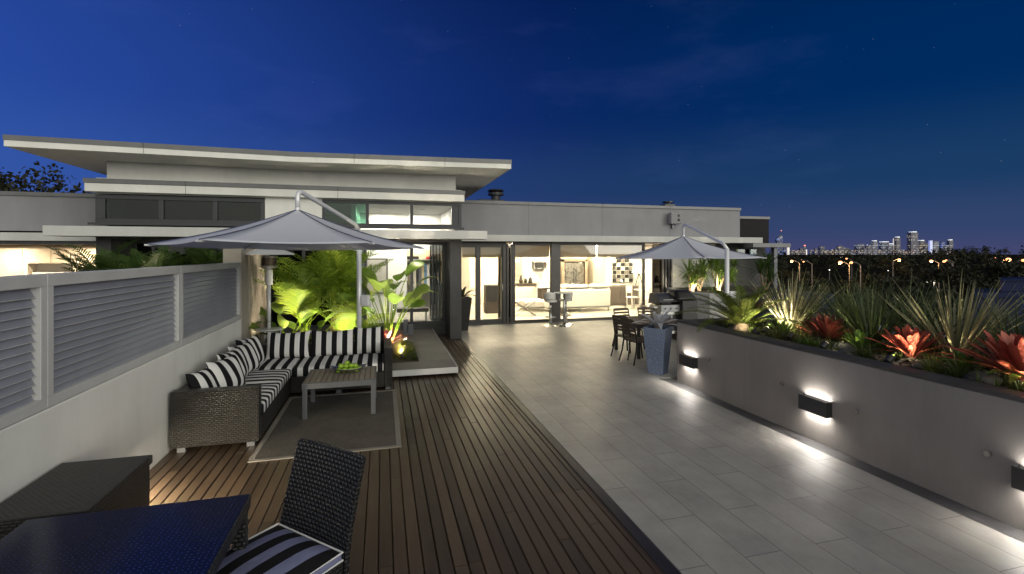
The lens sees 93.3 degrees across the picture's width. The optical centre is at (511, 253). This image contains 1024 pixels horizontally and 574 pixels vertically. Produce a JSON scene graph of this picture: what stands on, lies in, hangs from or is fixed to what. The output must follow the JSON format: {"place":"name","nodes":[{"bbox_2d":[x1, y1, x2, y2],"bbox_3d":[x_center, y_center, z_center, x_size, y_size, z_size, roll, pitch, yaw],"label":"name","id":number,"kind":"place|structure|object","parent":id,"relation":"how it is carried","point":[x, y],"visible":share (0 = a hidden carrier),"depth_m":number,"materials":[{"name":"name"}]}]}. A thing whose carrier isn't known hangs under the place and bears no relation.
{"place":"outdoors","nodes":[
{"label":"outdoors","id":0,"kind":"place"},
{"bbox_2d":[44,238,153,271],"bbox_3d":[-7.777,0.933,9.423,1.897,2.483,1.984,0,0,-15],"label":"palm","id":1,"kind":"object","parent":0,"point":[84,265],"visible":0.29,"depth_m":9.22,"materials":[{"name":"green plant"}]},
{"bbox_2d":[85,245,205,270],"bbox_3d":[-7.069,0.996,9.334,1.897,2.354,1.804,0,0,-15],"label":"palm","id":2,"kind":"object","parent":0,"point":[159,258],"visible":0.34,"depth_m":9.17,"materials":[{"name":"green plant"}]},
{"bbox_2d":[165,247,222,265],"bbox_3d":[-6.290,0.931,9.928,2.137,2.486,2.074,0,0,-15],"label":"palm","id":3,"kind":"object","parent":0,"point":[217,255],"visible":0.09,"depth_m":9.81,"materials":[{"name":"green plant"}]},
{"bbox_2d":[186,248,285,269],"bbox_3d":[-5.816,0.978,9.757,2.110,2.391,1.624,0,0,14],"label":"palm","id":4,"kind":"object","parent":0,"point":[207,259],"visible":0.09,"depth_m":9.31,"materials":[{"name":"green plant"}]},
{"bbox_2d":[484,285,497,313],"bbox_3d":[-0.734,1.633,17.397,0.500,1.005,0.415,0,0,-15],"label":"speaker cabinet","id":5,"kind":"object","parent":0,"point":[490,299],"visible":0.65,"depth_m":17.20,"materials":[{"name":"brown wood"}]},
{"bbox_2d":[0,0,1023,254],"label":"sky","id":6,"kind":"structure","parent":0,"point":[846,123],"materials":[{"name":"blue"}]},
{"bbox_2d":[520,250,549,297],"bbox_3d":[1.213,0.993,21.328,1.600,2.285,0.610,0,0,-15],"label":"wall cabinet","id":7,"kind":"object","parent":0,"point":[538,276],"depth_m":21.00,"materials":[{"name":"white paint"}]},
{"bbox_2d":[525,251,549,283],"bbox_3d":[1.290,0.960,21.043,1.540,2.180,0.019,0,0,-15],"label":"cabinet door","id":8,"kind":"structure","parent":7,"relation":"in","point":[535,275],"depth_m":21.02,"materials":[{"name":"white paint"}]},
{"bbox_2d":[461,320,1023,573],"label":"terrace","id":9,"kind":"structure","parent":0,"point":[687,482],"depth_m":4.58,"materials":[{"name":"tile"}]},
{"bbox_2d":[461,296,471,330],"bbox_3d":[-1.403,1.690,13.601,0.458,0.920,0.458,0,0,-20],"label":"plant pot","id":10,"kind":"object","parent":9,"relation":"on","point":[466,301],"visible":0.49,"depth_m":13.45,"materials":[{"name":"ceramic"}]},
{"bbox_2d":[543,292,557,326],"bbox_3d":[1.143,1.639,14.336,0.460,1.022,0.460,0,0,15],"label":"bar stool","id":11,"kind":"object","parent":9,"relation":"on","point":[550,298],"visible":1,"depth_m":14.19,"materials":[{"name":"metal"}]},
{"bbox_2d":[610,314,644,359],"bbox_3d":[2.439,1.712,10.072,0.597,0.883,0.498,0,0,-33],"label":"outdoor chair","id":12,"kind":"object","parent":9,"relation":"on","point":[619,329],"visible":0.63,"depth_m":10.00,"materials":[{"name":"black metal"}]},
{"bbox_2d":[618,317,643,365],"bbox_3d":[2.504,1.712,9.595,0.597,0.883,0.498,0,0,-23],"label":"outdoor chair","id":13,"kind":"object","parent":9,"relation":"on","point":[636,339],"visible":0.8,"depth_m":9.51,"materials":[{"name":"black metal"}]},
{"bbox_2d":[614,316,676,358],"bbox_3d":[2.964,1.789,10.466,1.190,0.722,1.120,0,0,-15],"label":"outdoor table","id":14,"kind":"object","parent":9,"relation":"on","point":[639,325],"visible":0.45,"depth_m":10.01,"materials":[{"name":"black metal"}]},
{"bbox_2d":[643,325,672,374],"bbox_3d":[2.625,1.735,8.698,0.409,0.830,0.409,0,0,37],"label":"plant pot","id":15,"kind":"object","parent":9,"relation":"on","point":[657,342],"visible":0.94,"depth_m":8.57,"materials":[{"name":"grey ceramic"}]},
{"bbox_2d":[631,310,677,328],"bbox_3d":[2.645,1.197,8.708,0.942,0.403,0.979,0,0,-15],"label":"silver bromeliad","id":16,"kind":"object","parent":15,"relation":"in","point":[658,321],"visible":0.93,"depth_m":8.65,"materials":[{"name":"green plant"}]},
{"bbox_2d":[639,292,679,333],"bbox_3d":[3.869,1.527,12.094,1.290,1.086,0.598,0,0,-15],"label":"barbecue","id":17,"kind":"object","parent":9,"relation":"on","point":[665,298],"visible":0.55,"depth_m":11.91,"materials":[{"name":"metal"}]},
{"bbox_2d":[667,289,697,339],"bbox_3d":[4.227,1.525,12.063,0.588,1.250,0.518,0,0,-15],"label":"covered cabinet","id":18,"kind":"object","parent":9,"relation":"on","point":[680,295],"visible":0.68,"depth_m":11.85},
{"bbox_2d":[614,223,766,317],"bbox_3d":[3.900,0.734,11.000,2.946,2.832,3.388,0,0,6],"label":"cantilever umbrella","id":19,"kind":"object","parent":9,"relation":"on","point":[683,247],"visible":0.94,"depth_m":10.23,"materials":[{"name":"fabric"}]},
{"bbox_2d":[667,287,729,318],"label":"planter wall","id":20,"kind":"structure","parent":9,"relation":"on","point":[700,303],"depth_m":13.34,"materials":[{"name":"concrete"}]},
{"bbox_2d":[677,286,820,294],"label":"planter soil","id":21,"kind":"structure","parent":20,"relation":"in","point":[750,289],"depth_m":15.46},
{"bbox_2d":[669,259,715,291],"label":"strappy plant","id":22,"kind":"object","parent":21,"relation":"on","point":[691,279],"visible":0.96,"depth_m":14.27,"materials":[{"name":"green plant"}]},
{"bbox_2d":[699,259,738,290],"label":"strappy plant","id":23,"kind":"object","parent":21,"relation":"on","point":[716,264],"visible":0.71,"depth_m":14.62,"materials":[{"name":"green plant"}]},
{"bbox_2d":[738,245,787,289],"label":"strappy plant","id":24,"kind":"object","parent":21,"relation":"on","point":[764,265],"visible":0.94,"depth_m":14.61,"materials":[{"name":"green plant"}]},
{"bbox_2d":[765,254,1019,331],"bbox_3d":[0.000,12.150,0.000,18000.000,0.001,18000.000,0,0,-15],"label":"ground","id":25,"kind":"structure","parent":0,"point":[820,271],"depth_m":346.45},
{"bbox_2d":[0,161,95,193],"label":"tree","id":26,"kind":"object","parent":25,"relation":"on","point":[20,182],"visible":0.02,"depth_m":30.96,"materials":[{"name":"green plant"}]},
{"bbox_2d":[777,269,813,282],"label":"tree","id":27,"kind":"object","parent":25,"relation":"on","point":[789,273],"visible":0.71,"depth_m":147.72,"materials":[{"name":"green plant"}]},
{"bbox_2d":[847,272,900,290],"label":"tree","id":28,"kind":"object","parent":25,"relation":"on","point":[863,280],"visible":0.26,"depth_m":118.83,"materials":[{"name":"green plant"}]},
{"bbox_2d":[765,245,1023,325],"bbox_3d":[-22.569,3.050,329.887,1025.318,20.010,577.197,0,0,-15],"label":"woodland","id":29,"kind":"object","parent":25,"relation":"on","point":[900,267],"visible":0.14,"depth_m":193.81,"materials":[{"name":"green plant"}]},
{"bbox_2d":[874,277,938,293],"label":"tree","id":30,"kind":"object","parent":25,"relation":"on","point":[902,283],"visible":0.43,"depth_m":103.08,"materials":[{"name":"green plant"}]},
{"bbox_2d":[906,264,993,296],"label":"tree","id":31,"kind":"object","parent":25,"relation":"on","point":[946,271],"visible":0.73,"depth_m":122.72,"materials":[{"name":"green plant"}]},
{"bbox_2d":[940,277,998,295],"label":"tree","id":32,"kind":"object","parent":25,"relation":"on","point":[979,282],"visible":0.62,"depth_m":111.29,"materials":[{"name":"green plant"}]},
{"bbox_2d":[976,259,1023,282],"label":"tree","id":33,"kind":"object","parent":25,"relation":"on","point":[1005,268],"visible":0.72,"depth_m":118.15,"materials":[{"name":"green plant"}]},
{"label":"podium","id":34,"kind":"structure","parent":25,"relation":"on","visible":0},
{"bbox_2d":[0,319,240,502],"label":"boundary wall","id":35,"kind":"structure","parent":34,"relation":"on","point":[126,414],"depth_m":4.14,"materials":[{"name":"paint"}]},
{"bbox_2d":[0,262,240,428],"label":"louvre screen","id":36,"kind":"object","parent":35,"relation":"on","point":[65,335],"visible":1,"depth_m":3.97,"materials":[{"name":"grey metal"}]},
{"bbox_2d":[223,248,269,339],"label":"stone wall","id":37,"kind":"structure","parent":34,"relation":"on","point":[253,296],"depth_m":8.52,"materials":[{"name":"stone"}]},
{"bbox_2d":[360,377,423,573],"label":"deck base","id":38,"kind":"object","parent":34,"relation":"on","point":[391,510],"depth_m":4.07,"materials":[{"name":"black wood"}]},
{"bbox_2d":[150,334,663,573],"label":"deck","id":39,"kind":"structure","parent":38,"relation":"on","point":[499,486],"depth_m":4.37,"materials":[{"name":"wood"}]},
{"bbox_2d":[0,455,152,539],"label":"wicker storage box","id":40,"kind":"object","parent":39,"relation":"on","point":[73,488],"visible":0.55,"depth_m":3.12,"materials":[{"name":"brown wicker"}]},
{"bbox_2d":[0,494,250,573],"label":"wicker table","id":41,"kind":"object","parent":39,"relation":"on","point":[194,537],"visible":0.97,"depth_m":2.38,"materials":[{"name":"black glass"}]},
{"bbox_2d":[170,338,391,452],"bbox_3d":[-2.903,1.820,6.872,2.355,0.660,2.880,0,0,-15],"label":"corner sofa","id":42,"kind":"object","parent":39,"relation":"on","point":[246,412],"visible":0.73,"depth_m":5.38,"materials":[{"name":"black wicker"}]},
{"bbox_2d":[185,368,220,388],"bbox_3d":[-3.588,1.542,5.654,0.208,0.420,0.511,-20,1,-2],"label":"cushion","id":43,"kind":"object","parent":42,"relation":"on","point":[205,378],"visible":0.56,"depth_m":5.54,"materials":[{"name":"fabric"}]},
{"bbox_2d":[205,353,245,386],"bbox_3d":[-3.563,1.510,6.033,0.242,0.460,0.570,-22,-1,3],"label":"cushion","id":44,"kind":"object","parent":42,"relation":"on","point":[228,371],"visible":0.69,"depth_m":5.95,"materials":[{"name":"fabric"}]},
{"bbox_2d":[216,346,248,376],"bbox_3d":[-3.744,1.508,6.489,0.222,0.460,0.590,-20,2,-5],"label":"cushion","id":45,"kind":"object","parent":42,"relation":"on","point":[237,351],"visible":0.44,"depth_m":6.54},
{"bbox_2d":[227,340,259,371],"bbox_3d":[-3.874,1.512,6.976,0.203,0.460,0.543,-20,0,1],"label":"cushion","id":46,"kind":"object","parent":42,"relation":"on","point":[248,350],"visible":0.55,"depth_m":7.00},
{"bbox_2d":[235,334,264,361],"bbox_3d":[-4.038,1.507,7.455,0.202,0.460,0.544,-18,-2,5],"label":"cushion","id":47,"kind":"object","parent":42,"relation":"on","point":[255,341],"visible":0.42,"depth_m":7.51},
{"bbox_2d":[266,330,310,358],"bbox_3d":[-3.686,1.502,7.971,0.672,0.440,0.209,0,-14,-15],"label":"cushion","id":48,"kind":"object","parent":42,"relation":"on","point":[282,345],"visible":1,"depth_m":7.90,"materials":[{"name":"fabric"}]},
{"bbox_2d":[311,329,354,356],"bbox_3d":[-3.017,1.500,8.146,0.703,0.440,0.206,0,-14,-16],"label":"cushion","id":49,"kind":"object","parent":42,"relation":"on","point":[325,343],"visible":1,"depth_m":8.07,"materials":[{"name":"fabric"}]},
{"bbox_2d":[354,326,383,353],"bbox_3d":[-2.458,1.486,8.300,0.510,0.470,0.191,0,-13,-13],"label":"cushion","id":50,"kind":"object","parent":42,"relation":"on","point":[368,340],"visible":0.99,"depth_m":8.24,"materials":[{"name":"fabric"}]},
{"bbox_2d":[144,190,423,327],"bbox_3d":[-3.031,0.624,6.883,3.532,3.052,3.513,0,0,-15],"label":"cantilever umbrella","id":51,"kind":"object","parent":39,"relation":"on","point":[297,228],"visible":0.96,"depth_m":6.45,"materials":[{"name":"fabric"}]},
{"bbox_2d":[216,438,365,573],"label":"dining chair","id":52,"kind":"object","parent":39,"relation":"on","point":[312,533],"visible":0.93,"depth_m":2.91,"materials":[{"name":"wicker"}]},
{"bbox_2d":[247,389,401,462],"bbox_3d":[-2.271,2.143,6.281,1.546,0.012,2.326,0,0,-15],"label":"rug","id":53,"kind":"object","parent":39,"relation":"on","point":[349,421],"visible":0.96,"depth_m":6.01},
{"bbox_2d":[302,366,376,419],"bbox_3d":[-2.362,1.907,6.717,0.920,0.462,0.820,0,0,-15],"label":"coffee table","id":54,"kind":"object","parent":53,"relation":"on","point":[312,381],"visible":0.88,"depth_m":6.43,"materials":[{"name":"grey wood"}]},
{"bbox_2d":[289,330,418,362],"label":"bed soil","id":55,"kind":"structure","parent":39,"relation":"on","point":[395,349],"depth_m":9.92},
{"bbox_2d":[245,249,294,344],"bbox_3d":[-4.287,1.030,8.530,0.840,2.240,0.840,0,0,-15],"label":"patio heater","id":56,"kind":"object","parent":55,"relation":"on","point":[268,264],"visible":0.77,"depth_m":8.44,"materials":[{"name":"metal"}]},
{"bbox_2d":[248,301,336,332],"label":"broad leaf plant","id":57,"kind":"object","parent":55,"relation":"on","point":[283,322],"visible":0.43,"depth_m":8.89,"materials":[{"name":"plant"}]},
{"bbox_2d":[255,255,349,340],"bbox_3d":[-4.078,1.005,9.236,1.731,1.949,1.603,0,0,5],"label":"palm","id":58,"kind":"object","parent":55,"relation":"on","point":[298,298],"visible":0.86,"depth_m":9.17,"materials":[{"name":"green plant"}]},
{"bbox_2d":[257,310,356,342],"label":"broad leaf plant","id":59,"kind":"object","parent":55,"relation":"on","point":[291,325],"visible":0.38,"depth_m":8.88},
{"bbox_2d":[283,250,384,330],"bbox_3d":[-3.916,0.855,10.711,2.301,2.244,2.137,0,0,-15],"label":"palm","id":60,"kind":"object","parent":55,"relation":"on","point":[320,258],"visible":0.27,"depth_m":10.53,"materials":[{"name":"green plant"}]},
{"bbox_2d":[303,293,389,336],"bbox_3d":[-3.194,1.360,9.456,1.680,1.252,1.568,0,0,-15],"label":"palm","id":61,"kind":"object","parent":55,"relation":"on","point":[345,324],"visible":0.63,"depth_m":9.18,"materials":[{"name":"green plant"}]},
{"bbox_2d":[292,250,410,330],"bbox_3d":[-3.396,0.899,10.038,2.568,2.151,1.748,0,0,-15],"label":"palm","id":62,"kind":"object","parent":55,"relation":"on","point":[341,281],"visible":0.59,"depth_m":9.84,"materials":[{"name":"green plant"}]},
{"bbox_2d":[337,260,438,342],"bbox_3d":[-2.528,1.078,9.946,1.818,1.919,2.032,0,0,35],"label":"broad leaf plant","id":63,"kind":"object","parent":55,"relation":"on","point":[394,298],"visible":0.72,"depth_m":9.75,"materials":[{"name":"plant"}]},
{"bbox_2d":[392,329,457,376],"bbox_3d":[-2.205,2.074,10.517,1.392,0.152,4.502,0,0,-15],"label":"concrete step","id":64,"kind":"object","parent":39,"relation":"on","point":[435,354],"visible":0.52,"depth_m":9.21,"materials":[{"name":"grey concrete"}]},
{"bbox_2d":[458,339,680,573],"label":"deck edge","id":65,"kind":"object","parent":38,"relation":"on","point":[665,565],"visible":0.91,"depth_m":4.41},
{"bbox_2d":[0,134,790,338],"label":"penthouse","id":66,"kind":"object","parent":34,"relation":"on","point":[147,193],"visible":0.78,"depth_m":11.95,"materials":[{"name":"paint"}]},
{"bbox_2d":[0,248,95,275],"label":"kitchen cabinets","id":67,"kind":"object","parent":66,"relation":"on","point":[19,261],"visible":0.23,"depth_m":14.03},
{"bbox_2d":[87,194,264,226],"bbox_3d":[-7.199,-0.925,10.553,3.345,0.650,0.260,0,0,-15],"label":"window","id":68,"kind":"structure","parent":66,"relation":"in","point":[132,210],"depth_m":10.57,"materials":[{"name":"black glass"}]},
{"bbox_2d":[132,240,444,329],"bbox_3d":[-5.272,0.785,12.082,7.200,2.190,0.130,0,0,-15],"label":"sliding door","id":69,"kind":"structure","parent":66,"relation":"in","point":[139,244],"depth_m":12.11,"materials":[{"name":"clear glass"}]},
{"bbox_2d":[367,258,387,293],"bbox_3d":[-4.193,0.700,15.001,0.652,1.100,0.046,0,0,-15],"label":"bedroom picture","id":70,"kind":"object","parent":66,"relation":"attached to","point":[382,275],"visible":0.41,"depth_m":15.00,"materials":[{"name":"white paper"}]},
{"bbox_2d":[322,199,463,229],"bbox_3d":[-2.860,-0.935,11.717,3.390,0.670,0.260,0,0,-15],"label":"window","id":71,"kind":"structure","parent":66,"relation":"in","point":[357,211],"depth_m":11.59,"materials":[{"name":"clear glass"}]},
{"bbox_2d":[430,245,433,320],"bbox_3d":[-2.224,0.780,13.381,0.040,2.140,0.740,0,0,-15],"label":"folded door","id":72,"kind":"structure","parent":66,"relation":"in","point":[431,246],"depth_m":13.03,"materials":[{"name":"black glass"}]},
{"bbox_2d":[461,242,506,323],"bbox_3d":[-1.030,0.905,14.685,1.759,2.490,0.100,0,0,-15],"label":"glass door","id":73,"kind":"structure","parent":66,"relation":"in","point":[477,245],"depth_m":14.66,"materials":[{"name":"brown metal"}]},
{"bbox_2d":[498,244,504,322],"bbox_3d":[-0.348,0.915,15.132,0.085,2.410,0.750,0,0,-15],"label":"folded door","id":74,"kind":"structure","parent":66,"relation":"in","point":[499,258],"depth_m":15.29,"materials":[{"name":"brown metal"}]},
{"bbox_2d":[509,244,511,321],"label":"folded door","id":75,"kind":"structure","parent":66,"relation":"in","point":[510,245],"depth_m":14.88,"materials":[{"name":"brown metal"}]},
{"bbox_2d":[497,283,537,306],"bbox_3d":[0.220,1.677,19.628,1.500,0.915,0.700,0,0,-15],"label":"console table","id":76,"kind":"object","parent":66,"relation":"on","point":[524,290],"visible":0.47,"depth_m":19.39,"materials":[{"name":"white wood"}]},
{"bbox_2d":[512,243,550,321],"bbox_3d":[0.733,0.905,15.158,1.500,2.490,0.100,0,0,-15],"label":"glass door","id":77,"kind":"structure","parent":66,"relation":"in","point":[513,244],"depth_m":14.94,"materials":[{"name":"brown metal"}]},
{"bbox_2d":[517,284,609,311],"bbox_3d":[1.973,1.633,18.266,3.280,1.005,1.540,0,0,-15],"label":"white sofa","id":78,"kind":"object","parent":66,"relation":"on","point":[595,296],"visible":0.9,"depth_m":17.73,"materials":[{"name":"fabric"}]},
{"bbox_2d":[565,262,583,288],"bbox_3d":[2.687,1.268,21.625,0.900,1.735,0.720,0,0,-15],"label":"fridge","id":79,"kind":"object","parent":66,"relation":"on","point":[574,272],"visible":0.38,"depth_m":21.31,"materials":[{"name":"metal"}]},
{"bbox_2d":[561,259,587,284],"bbox_3d":[2.679,1.192,21.654,1.200,1.885,0.740,0,0,-15],"label":"fridge surround","id":80,"kind":"object","parent":66,"relation":"on","point":[584,261],"visible":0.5,"depth_m":21.30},
{"bbox_2d":[559,243,644,320],"bbox_3d":[2.941,0.905,15.751,3.065,2.490,0.100,0,0,-15],"label":"glass door","id":81,"kind":"structure","parent":66,"relation":"in","point":[643,244],"depth_m":15.68,"materials":[{"name":"brown metal"}]},
{"bbox_2d":[612,259,632,281],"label":"square wall panel","id":82,"kind":"structure","parent":66,"relation":"attached to","point":[622,269],"depth_m":20.57,"materials":[{"name":"tile"}]},
{"bbox_2d":[609,285,638,304],"bbox_3d":[4.538,1.715,20.080,1.381,0.770,0.465,0,0,-15],"label":"sideboard","id":83,"kind":"object","parent":66,"relation":"on","point":[617,294],"visible":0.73,"depth_m":19.84,"materials":[{"name":"grey paint"}]},
{"bbox_2d":[652,244,663,303],"bbox_3d":[4.800,0.900,15.918,0.050,2.440,0.660,0,0,-15],"label":"folded door","id":84,"kind":"structure","parent":66,"relation":"in","point":[657,264],"depth_m":15.94,"materials":[{"name":"brown metal"}]},
{"bbox_2d":[661,378,1023,542],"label":"gutter","id":85,"kind":"object","parent":34,"relation":"on","point":[984,519],"visible":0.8,"depth_m":4.77,"materials":[{"name":"stone"}]},
{"bbox_2d":[676,313,1023,530],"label":"planter wall","id":86,"kind":"structure","parent":34,"relation":"on","point":[958,440],"depth_m":4.83,"materials":[{"name":"concrete"}]},
{"bbox_2d":[798,393,831,417],"bbox_3d":[3.468,1.740,5.538,0.089,0.170,0.370,0,0,-15],"label":"wall light","id":87,"kind":"object","parent":86,"relation":"attached to","point":[816,407],"visible":1,"depth_m":5.48,"materials":[{"name":"black"}]},
{"bbox_2d":[711,321,1023,391],"bbox_3d":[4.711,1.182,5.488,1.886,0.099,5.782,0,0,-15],"label":"gravel","id":88,"kind":"structure","parent":86,"relation":"in","point":[902,359],"depth_m":5.42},
{"bbox_2d":[674,284,813,331],"bbox_3d":[3.470,0.843,7.412,1.902,0.733,1.940,0,0,1],"label":"cycad","id":89,"kind":"object","parent":88,"relation":"on","point":[742,313],"visible":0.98,"depth_m":7.22,"materials":[{"name":"green plant"}]},
{"bbox_2d":[747,268,845,332],"bbox_3d":[4.160,0.734,7.132,1.292,1.104,1.148,0,0,33],"label":"spiky plant","id":90,"kind":"object","parent":88,"relation":"on","point":[795,315],"visible":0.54,"depth_m":7.03,"materials":[{"name":"green plant"}]},
{"bbox_2d":[793,313,865,342],"bbox_3d":[4.184,0.995,6.405,0.841,0.390,0.793,0,0,28],"label":"bromeliad","id":91,"kind":"object","parent":88,"relation":"on","point":[824,325],"visible":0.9,"depth_m":6.37,"materials":[{"name":"red plant"}]},
{"bbox_2d":[794,284,893,339],"bbox_3d":[4.531,0.846,6.599,1.210,0.824,1.082,0,0,5],"label":"spiky plant","id":92,"kind":"object","parent":88,"relation":"on","point":[837,319],"visible":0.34,"depth_m":6.64,"materials":[{"name":"green plant"}]},
{"bbox_2d":[789,264,913,337],"bbox_3d":[4.933,0.708,7.041,1.483,1.190,1.452,0,0,-15],"label":"spiky plant","id":93,"kind":"object","parent":88,"relation":"on","point":[851,296],"visible":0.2,"depth_m":7.12,"materials":[{"name":"green plant"}]},
{"bbox_2d":[835,329,887,350],"bbox_3d":[4.226,1.065,5.773,0.514,0.289,0.598,0,0,-15],"label":"bromeliad","id":94,"kind":"object","parent":88,"relation":"on","point":[859,335],"visible":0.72,"depth_m":5.80,"materials":[{"name":"green plant"}]},
{"bbox_2d":[704,316,1023,391],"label":"ground cover","id":95,"kind":"object","parent":88,"relation":"on","point":[1017,387],"visible":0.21,"depth_m":5.63,"materials":[{"name":"green plant"}]},
{"bbox_2d":[800,265,937,349],"bbox_3d":[4.494,0.711,6.027,1.667,1.209,1.520,0,0,-15],"label":"spiky plant","id":96,"kind":"object","parent":88,"relation":"on","point":[871,324],"visible":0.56,"depth_m":5.96,"materials":[{"name":"green plant"}]},
{"bbox_2d":[864,324,954,362],"bbox_3d":[4.368,0.981,5.277,0.890,0.398,0.848,0,0,-15],"label":"bromeliad","id":97,"kind":"object","parent":88,"relation":"on","point":[907,341],"visible":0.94,"depth_m":5.22,"materials":[{"name":"red plant"}]},
{"bbox_2d":[844,275,983,332],"bbox_3d":[5.349,0.755,6.540,1.592,1.089,1.387,0,0,12],"label":"spiky plant","id":98,"kind":"object","parent":88,"relation":"on","point":[885,316],"visible":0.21,"depth_m":6.54,"materials":[{"name":"green plant"}]},
{"bbox_2d":[873,284,999,353],"bbox_3d":[4.947,0.803,5.677,1.148,0.945,1.398,0,0,19],"label":"spiky plant","id":99,"kind":"object","parent":88,"relation":"on","point":[911,326],"visible":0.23,"depth_m":5.71,"materials":[{"name":"green plant"}]},
{"bbox_2d":[875,267,1023,367],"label":"spiky plant","id":100,"kind":"object","parent":88,"relation":"on","point":[957,340],"visible":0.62,"depth_m":5.11,"materials":[{"name":"green plant"}]},
{"bbox_2d":[881,276,1020,338],"bbox_3d":[5.133,0.737,5.830,1.441,1.052,1.242,0,0,-15],"label":"spiky plant","id":101,"kind":"object","parent":88,"relation":"on","point":[940,325],"visible":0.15,"depth_m":5.83,"materials":[{"name":"green plant"}]},
{"bbox_2d":[930,353,977,379],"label":"grass tuft","id":102,"kind":"object","parent":88,"relation":"on","point":[953,374],"visible":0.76,"depth_m":4.52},
{"bbox_2d":[933,350,991,374],"bbox_3d":[4.411,1.077,4.746,0.554,0.267,0.520,0,0,9],"label":"bromeliad","id":103,"kind":"object","parent":88,"relation":"on","point":[960,355],"visible":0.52,"depth_m":4.68,"materials":[{"name":"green plant"}]},
{"bbox_2d":[919,270,1023,354],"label":"spiky plant","id":104,"kind":"object","parent":88,"relation":"on","point":[1021,319],"visible":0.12,"depth_m":5.53,"materials":[{"name":"green plant"}]},
{"bbox_2d":[938,330,1023,386],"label":"bromeliad","id":105,"kind":"object","parent":88,"relation":"on","point":[1008,350],"visible":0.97,"depth_m":4.30,"materials":[{"name":"red plant"}]},
{"bbox_2d":[962,371,1002,385],"bbox_3d":[4.284,1.150,4.404,0.276,0.160,0.267,0,0,-44],"label":"garden rock","id":106,"kind":"object","parent":88,"relation":"on","point":[989,379],"visible":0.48,"depth_m":4.33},
{"bbox_2d":[961,294,1022,343],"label":"spiky plant","id":107,"kind":"object","parent":88,"relation":"on","point":[1016,332],"visible":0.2,"depth_m":4.89,"materials":[{"name":"green plant"}]},
{"bbox_2d":[1011,464,1023,491],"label":"wall light","id":108,"kind":"object","parent":86,"relation":"attached to","point":[1017,477],"visible":1,"depth_m":3.73,"materials":[{"name":"black"}]},
{"bbox_2d":[907,231,917,254],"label":"skyline tower","id":109,"kind":"structure","parent":0,"point":[912,241],"depth_m":5013.84,"materials":[{"name":"grey"}]},
{"bbox_2d":[973,288,1023,334],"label":"neighbour roof","id":110,"kind":"structure","parent":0,"point":[1015,295],"depth_m":34.52,"materials":[{"name":"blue metal"}]},
{"bbox_2d":[999,277,1023,291],"bbox_3d":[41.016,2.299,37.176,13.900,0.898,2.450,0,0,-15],"label":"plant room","id":111,"kind":"object","parent":110,"relation":"on","point":[1009,284],"visible":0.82,"depth_m":34.73,"materials":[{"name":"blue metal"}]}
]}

